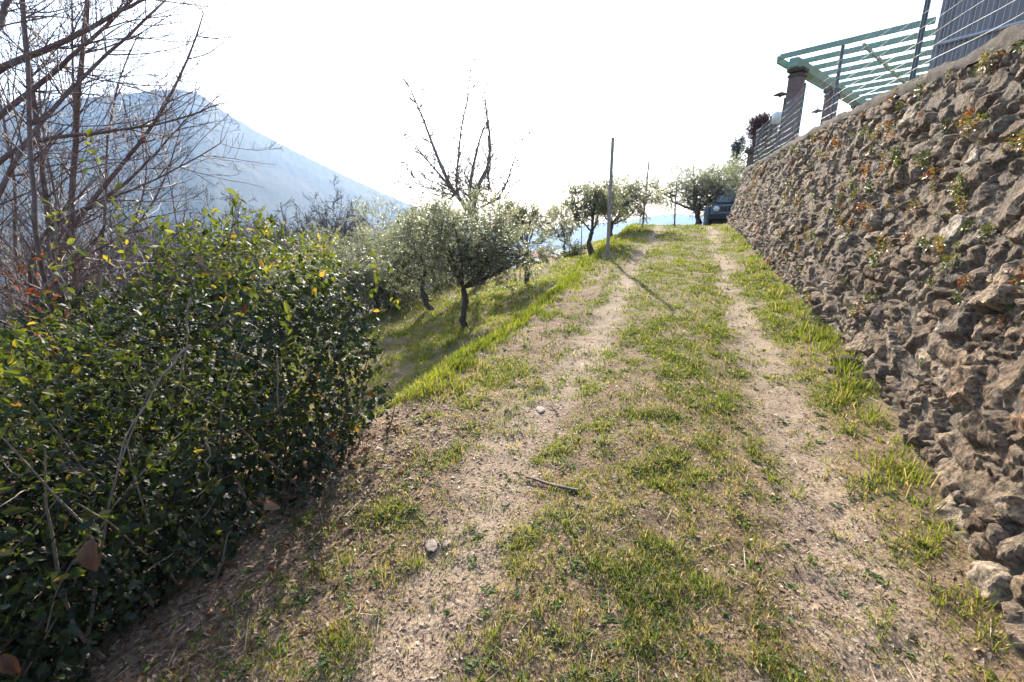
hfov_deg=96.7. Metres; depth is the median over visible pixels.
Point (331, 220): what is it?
bare tree
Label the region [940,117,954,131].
wall plant
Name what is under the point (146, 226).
bare tree
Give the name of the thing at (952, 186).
wall plant
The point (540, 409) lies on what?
stone
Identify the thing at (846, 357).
stone
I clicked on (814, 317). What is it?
wall plant
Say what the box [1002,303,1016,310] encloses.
wall plant
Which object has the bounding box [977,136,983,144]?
wall plant
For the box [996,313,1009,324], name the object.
wall plant
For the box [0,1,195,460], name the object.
bare tree
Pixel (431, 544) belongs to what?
stone
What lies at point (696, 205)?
olive tree
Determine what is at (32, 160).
bare tree
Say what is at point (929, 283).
wall plant
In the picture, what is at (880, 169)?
wall plant
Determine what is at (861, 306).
wall plant
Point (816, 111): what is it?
hanging lamp
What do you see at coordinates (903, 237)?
wall plant
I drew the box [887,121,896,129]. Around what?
wall plant
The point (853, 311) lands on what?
wall plant
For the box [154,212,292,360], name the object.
bush
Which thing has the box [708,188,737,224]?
parked car
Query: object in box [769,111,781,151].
globe lamp
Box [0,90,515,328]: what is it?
mountain
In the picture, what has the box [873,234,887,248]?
wall plant
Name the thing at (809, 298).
wall plant
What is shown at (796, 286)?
wall plant
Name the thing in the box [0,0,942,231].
sky
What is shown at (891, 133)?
wall plant
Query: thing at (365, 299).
bare tree
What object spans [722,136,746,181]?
conifer tree
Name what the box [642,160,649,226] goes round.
wooden pole
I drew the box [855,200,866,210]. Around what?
wall plant
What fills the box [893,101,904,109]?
wall plant
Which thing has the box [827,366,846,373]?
stone
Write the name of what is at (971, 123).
wall plant
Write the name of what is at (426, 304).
olive tree
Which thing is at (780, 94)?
hanging lamp
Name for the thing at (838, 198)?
wall plant
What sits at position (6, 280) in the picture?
bare tree
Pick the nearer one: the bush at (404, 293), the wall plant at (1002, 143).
the wall plant at (1002, 143)
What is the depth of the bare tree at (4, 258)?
21.99 m
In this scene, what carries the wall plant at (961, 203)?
attached to the stone wall
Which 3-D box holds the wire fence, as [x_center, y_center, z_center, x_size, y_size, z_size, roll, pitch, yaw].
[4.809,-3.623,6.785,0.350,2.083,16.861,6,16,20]
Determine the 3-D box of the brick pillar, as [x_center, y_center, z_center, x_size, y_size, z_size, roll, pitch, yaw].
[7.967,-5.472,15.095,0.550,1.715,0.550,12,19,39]
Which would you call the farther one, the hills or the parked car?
the hills
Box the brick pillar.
[744,147,764,166]
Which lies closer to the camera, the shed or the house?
the house
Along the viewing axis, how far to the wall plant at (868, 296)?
3.75 m
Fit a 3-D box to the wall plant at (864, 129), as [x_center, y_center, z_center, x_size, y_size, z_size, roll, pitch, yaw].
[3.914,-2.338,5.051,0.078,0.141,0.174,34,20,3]
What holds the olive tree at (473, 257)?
on the ground at (828, 492)
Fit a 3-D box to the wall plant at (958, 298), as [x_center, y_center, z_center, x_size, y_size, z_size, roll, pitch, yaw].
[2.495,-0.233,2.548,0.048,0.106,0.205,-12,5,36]
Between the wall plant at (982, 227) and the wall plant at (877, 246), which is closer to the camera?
the wall plant at (982, 227)
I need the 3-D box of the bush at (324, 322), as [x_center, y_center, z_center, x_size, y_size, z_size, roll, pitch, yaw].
[-10.331,-3.089,25.900,6.320,10.972,6.278,-9,18,-31]
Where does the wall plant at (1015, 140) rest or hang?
attached to the stone wall
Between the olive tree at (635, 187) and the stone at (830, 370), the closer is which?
the stone at (830, 370)
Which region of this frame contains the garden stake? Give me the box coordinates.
[580,223,582,259]
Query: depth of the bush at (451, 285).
13.60 m
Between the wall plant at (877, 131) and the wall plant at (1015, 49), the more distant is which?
the wall plant at (877, 131)
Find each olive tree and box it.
[231,234,403,323]
[278,218,438,320]
[337,187,464,306]
[358,191,487,310]
[365,178,563,328]
[493,192,557,281]
[543,201,581,250]
[549,173,645,255]
[593,169,666,236]
[643,150,746,224]
[691,146,746,202]
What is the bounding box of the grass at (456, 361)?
[22,221,1023,681]
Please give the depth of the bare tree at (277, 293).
28.48 m
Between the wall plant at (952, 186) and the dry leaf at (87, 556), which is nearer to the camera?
the dry leaf at (87, 556)
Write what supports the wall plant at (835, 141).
attached to the stone wall
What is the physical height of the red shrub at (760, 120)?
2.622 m
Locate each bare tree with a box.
[0,0,189,506]
[0,0,283,502]
[0,0,311,551]
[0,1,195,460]
[0,167,185,412]
[0,176,257,386]
[0,216,219,401]
[0,222,124,422]
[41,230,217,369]
[81,188,284,368]
[92,189,252,368]
[134,205,270,377]
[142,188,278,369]
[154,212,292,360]
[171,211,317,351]
[186,239,321,350]
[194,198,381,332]
[194,228,322,357]
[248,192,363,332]
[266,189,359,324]
[287,174,374,321]
[293,194,431,318]
[309,219,383,321]
[311,206,374,314]
[354,197,419,299]
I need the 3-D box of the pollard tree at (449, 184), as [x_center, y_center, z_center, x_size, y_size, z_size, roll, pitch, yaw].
[-1.426,-4.413,11.989,3.940,6.130,1.753,-6,16,-20]
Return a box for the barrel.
[703,207,710,224]
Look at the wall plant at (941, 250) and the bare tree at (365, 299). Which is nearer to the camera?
the wall plant at (941, 250)
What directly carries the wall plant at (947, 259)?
attached to the stone wall
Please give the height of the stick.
0.038 m
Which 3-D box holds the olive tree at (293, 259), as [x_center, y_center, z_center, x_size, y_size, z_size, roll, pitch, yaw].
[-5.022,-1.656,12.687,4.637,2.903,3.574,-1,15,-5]
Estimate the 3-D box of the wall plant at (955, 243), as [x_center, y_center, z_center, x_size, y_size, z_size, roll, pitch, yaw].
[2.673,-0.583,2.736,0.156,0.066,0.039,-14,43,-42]
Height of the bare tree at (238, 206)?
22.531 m
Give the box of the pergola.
[776,17,936,147]
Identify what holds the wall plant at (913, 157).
attached to the stone wall
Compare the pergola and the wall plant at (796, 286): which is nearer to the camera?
the wall plant at (796, 286)
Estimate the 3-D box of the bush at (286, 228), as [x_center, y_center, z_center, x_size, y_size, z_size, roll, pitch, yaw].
[-7.401,-2.392,17.014,3.492,6.300,4.726,-1,15,-3]
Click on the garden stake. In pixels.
(581, 243)
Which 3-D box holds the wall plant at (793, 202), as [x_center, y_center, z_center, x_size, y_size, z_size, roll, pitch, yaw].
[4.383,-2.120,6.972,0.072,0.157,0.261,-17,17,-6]
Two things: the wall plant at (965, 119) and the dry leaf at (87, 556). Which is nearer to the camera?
the dry leaf at (87, 556)
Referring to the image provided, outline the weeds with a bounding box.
[141,263,999,681]
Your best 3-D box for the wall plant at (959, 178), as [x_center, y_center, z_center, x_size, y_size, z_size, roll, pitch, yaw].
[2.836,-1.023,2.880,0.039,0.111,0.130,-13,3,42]
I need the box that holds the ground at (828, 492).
[0,224,1023,681]
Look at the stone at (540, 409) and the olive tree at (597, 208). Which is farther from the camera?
the olive tree at (597, 208)
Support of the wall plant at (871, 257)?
attached to the stone wall
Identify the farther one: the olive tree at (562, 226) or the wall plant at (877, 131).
the olive tree at (562, 226)
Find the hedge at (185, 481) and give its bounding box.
[0,128,407,681]
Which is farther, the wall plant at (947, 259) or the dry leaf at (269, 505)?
the wall plant at (947, 259)
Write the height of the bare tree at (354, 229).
11.547 m
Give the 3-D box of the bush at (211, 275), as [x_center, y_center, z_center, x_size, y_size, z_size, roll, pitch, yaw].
[-12.870,-1.373,19.708,5.991,9.919,6.174,-6,16,-23]
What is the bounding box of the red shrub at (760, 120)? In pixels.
[737,108,781,157]
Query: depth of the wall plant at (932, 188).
3.35 m
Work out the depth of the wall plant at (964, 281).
2.51 m
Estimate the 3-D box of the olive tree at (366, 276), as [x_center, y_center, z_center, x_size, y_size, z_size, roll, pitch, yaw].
[-3.407,-1.683,10.842,3.919,2.580,3.901,11,18,35]
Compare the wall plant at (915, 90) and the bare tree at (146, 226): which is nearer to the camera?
the wall plant at (915, 90)
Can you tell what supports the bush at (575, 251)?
on the ground at (828, 492)
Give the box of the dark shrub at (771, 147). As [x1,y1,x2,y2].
[755,133,778,159]
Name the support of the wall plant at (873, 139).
attached to the stone wall
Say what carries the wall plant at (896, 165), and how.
attached to the stone wall
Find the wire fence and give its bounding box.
[752,0,1023,163]
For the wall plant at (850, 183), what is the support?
attached to the stone wall
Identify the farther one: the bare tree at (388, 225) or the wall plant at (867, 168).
the bare tree at (388, 225)
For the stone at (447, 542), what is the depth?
2.04 m
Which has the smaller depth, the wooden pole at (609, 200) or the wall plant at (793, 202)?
the wall plant at (793, 202)
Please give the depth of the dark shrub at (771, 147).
13.44 m
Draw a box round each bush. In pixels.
[363,269,439,310]
[400,263,469,289]
[559,237,586,257]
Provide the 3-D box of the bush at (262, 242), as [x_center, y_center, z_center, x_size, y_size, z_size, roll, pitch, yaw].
[-10.344,-1.330,18.355,6.004,7.634,4.723,-10,18,-32]
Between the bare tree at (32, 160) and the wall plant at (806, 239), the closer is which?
the bare tree at (32, 160)
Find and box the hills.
[465,213,703,244]
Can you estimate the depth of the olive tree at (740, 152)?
24.58 m
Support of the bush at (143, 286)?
on the ground at (828, 492)
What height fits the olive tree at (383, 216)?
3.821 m
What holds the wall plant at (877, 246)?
attached to the stone wall
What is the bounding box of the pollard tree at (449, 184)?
[383,45,532,282]
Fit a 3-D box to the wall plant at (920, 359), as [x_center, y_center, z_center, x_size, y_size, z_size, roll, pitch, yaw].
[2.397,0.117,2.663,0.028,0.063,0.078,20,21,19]
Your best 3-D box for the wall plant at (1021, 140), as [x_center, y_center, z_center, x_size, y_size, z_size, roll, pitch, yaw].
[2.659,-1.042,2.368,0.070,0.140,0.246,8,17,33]
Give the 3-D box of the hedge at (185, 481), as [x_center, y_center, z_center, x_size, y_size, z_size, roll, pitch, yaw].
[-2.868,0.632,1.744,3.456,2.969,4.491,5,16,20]
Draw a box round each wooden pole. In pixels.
[606,137,613,257]
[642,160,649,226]
[673,182,676,225]
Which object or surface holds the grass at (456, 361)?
on the ground at (828, 492)
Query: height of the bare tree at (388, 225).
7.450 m
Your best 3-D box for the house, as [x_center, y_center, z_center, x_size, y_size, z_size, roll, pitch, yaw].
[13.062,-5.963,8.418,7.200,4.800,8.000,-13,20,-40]
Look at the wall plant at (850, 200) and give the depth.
4.74 m
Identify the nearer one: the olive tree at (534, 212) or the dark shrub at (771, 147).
the olive tree at (534, 212)
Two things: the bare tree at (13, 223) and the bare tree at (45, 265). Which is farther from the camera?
the bare tree at (45, 265)
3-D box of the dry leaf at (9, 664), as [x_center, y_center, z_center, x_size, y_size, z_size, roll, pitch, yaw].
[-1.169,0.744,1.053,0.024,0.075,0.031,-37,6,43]
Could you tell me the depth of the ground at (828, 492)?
2.16 m
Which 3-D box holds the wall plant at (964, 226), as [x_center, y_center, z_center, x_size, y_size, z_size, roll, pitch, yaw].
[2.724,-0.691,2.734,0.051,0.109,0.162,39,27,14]
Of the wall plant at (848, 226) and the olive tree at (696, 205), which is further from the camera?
the olive tree at (696, 205)
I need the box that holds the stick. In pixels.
[525,469,578,491]
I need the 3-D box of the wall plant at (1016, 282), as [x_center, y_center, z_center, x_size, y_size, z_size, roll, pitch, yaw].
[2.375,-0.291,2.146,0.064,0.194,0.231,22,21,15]
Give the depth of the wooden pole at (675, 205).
15.19 m
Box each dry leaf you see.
[0,653,20,673]
[77,533,98,571]
[260,500,279,509]
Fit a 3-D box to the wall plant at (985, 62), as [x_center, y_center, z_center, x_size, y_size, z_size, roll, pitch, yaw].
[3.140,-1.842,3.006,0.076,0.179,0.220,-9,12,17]
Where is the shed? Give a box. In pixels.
[516,250,555,269]
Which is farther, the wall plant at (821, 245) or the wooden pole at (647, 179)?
the wooden pole at (647, 179)
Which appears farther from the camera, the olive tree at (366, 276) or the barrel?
the barrel
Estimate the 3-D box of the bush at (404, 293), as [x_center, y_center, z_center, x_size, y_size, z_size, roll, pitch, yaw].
[-2.923,-1.202,10.927,2.311,1.178,1.712,5,16,20]
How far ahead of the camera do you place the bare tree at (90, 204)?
3.66 m
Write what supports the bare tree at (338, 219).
on the ground at (828, 492)
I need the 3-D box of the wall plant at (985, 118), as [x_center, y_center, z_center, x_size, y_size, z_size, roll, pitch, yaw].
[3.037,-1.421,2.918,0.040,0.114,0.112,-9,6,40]
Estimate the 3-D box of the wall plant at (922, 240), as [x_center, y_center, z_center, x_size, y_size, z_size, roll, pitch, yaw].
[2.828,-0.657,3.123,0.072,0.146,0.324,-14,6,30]
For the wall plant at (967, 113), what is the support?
attached to the stone wall
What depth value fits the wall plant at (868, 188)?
4.48 m
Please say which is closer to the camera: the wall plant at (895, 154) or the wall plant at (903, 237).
the wall plant at (903, 237)
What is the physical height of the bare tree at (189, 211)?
12.211 m
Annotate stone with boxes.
[425,538,437,551]
[442,539,449,546]
[536,406,544,412]
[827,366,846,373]
[829,355,860,365]
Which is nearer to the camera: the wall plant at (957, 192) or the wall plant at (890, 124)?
the wall plant at (957, 192)
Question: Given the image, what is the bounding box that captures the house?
[928,0,1023,69]
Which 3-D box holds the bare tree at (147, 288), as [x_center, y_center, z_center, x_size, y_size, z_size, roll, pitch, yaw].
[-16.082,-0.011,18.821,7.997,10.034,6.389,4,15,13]
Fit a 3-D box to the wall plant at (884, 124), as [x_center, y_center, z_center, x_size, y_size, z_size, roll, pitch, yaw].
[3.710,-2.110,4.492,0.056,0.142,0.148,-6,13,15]
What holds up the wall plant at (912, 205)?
attached to the stone wall
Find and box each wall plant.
[792,197,802,206]
[795,283,801,292]
[803,229,814,241]
[804,291,813,302]
[810,130,818,140]
[812,313,822,324]
[817,238,824,251]
[832,136,839,146]
[835,216,841,229]
[836,191,844,200]
[845,178,854,189]
[847,219,853,230]
[848,191,856,202]
[849,306,855,318]
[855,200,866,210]
[857,302,863,312]
[859,124,868,136]
[862,162,869,178]
[864,183,874,192]
[865,293,871,303]
[868,252,878,267]
[870,125,887,136]
[871,129,877,141]
[871,238,894,259]
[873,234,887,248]
[877,162,888,175]
[881,129,894,141]
[883,120,892,133]
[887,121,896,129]
[888,144,905,164]
[891,157,901,171]
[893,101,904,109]
[899,228,910,241]
[904,196,924,215]
[909,146,932,168]
[913,79,927,99]
[914,234,932,251]
[918,357,925,365]
[919,165,942,183]
[926,275,935,288]
[927,184,936,195]
[932,233,946,256]
[936,252,965,274]
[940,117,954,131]
[946,175,963,197]
[950,184,964,203]
[952,240,960,248]
[952,290,962,305]
[954,193,968,212]
[955,219,974,234]
[956,107,974,125]
[956,113,983,135]
[956,170,963,186]
[957,115,971,125]
[958,273,970,285]
[973,46,1003,75]
[976,223,999,240]
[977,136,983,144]
[981,110,989,122]
[996,264,1023,292]
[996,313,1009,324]
[1000,134,1022,151]
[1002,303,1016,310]
[1008,133,1022,151]
[1010,130,1023,153]
[1013,36,1023,53]
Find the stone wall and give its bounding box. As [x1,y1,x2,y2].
[727,23,1023,653]
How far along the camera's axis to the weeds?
1.82 m
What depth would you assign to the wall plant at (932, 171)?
3.42 m
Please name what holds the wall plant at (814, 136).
attached to the stone wall
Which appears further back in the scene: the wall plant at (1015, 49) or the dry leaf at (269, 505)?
the wall plant at (1015, 49)
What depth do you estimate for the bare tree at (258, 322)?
34.78 m
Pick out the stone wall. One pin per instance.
(956, 401)
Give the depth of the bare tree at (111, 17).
2.94 m
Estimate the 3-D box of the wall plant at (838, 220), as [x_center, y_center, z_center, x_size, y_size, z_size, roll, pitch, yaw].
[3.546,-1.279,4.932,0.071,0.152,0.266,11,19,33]
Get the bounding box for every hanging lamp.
[773,71,785,96]
[811,92,821,113]

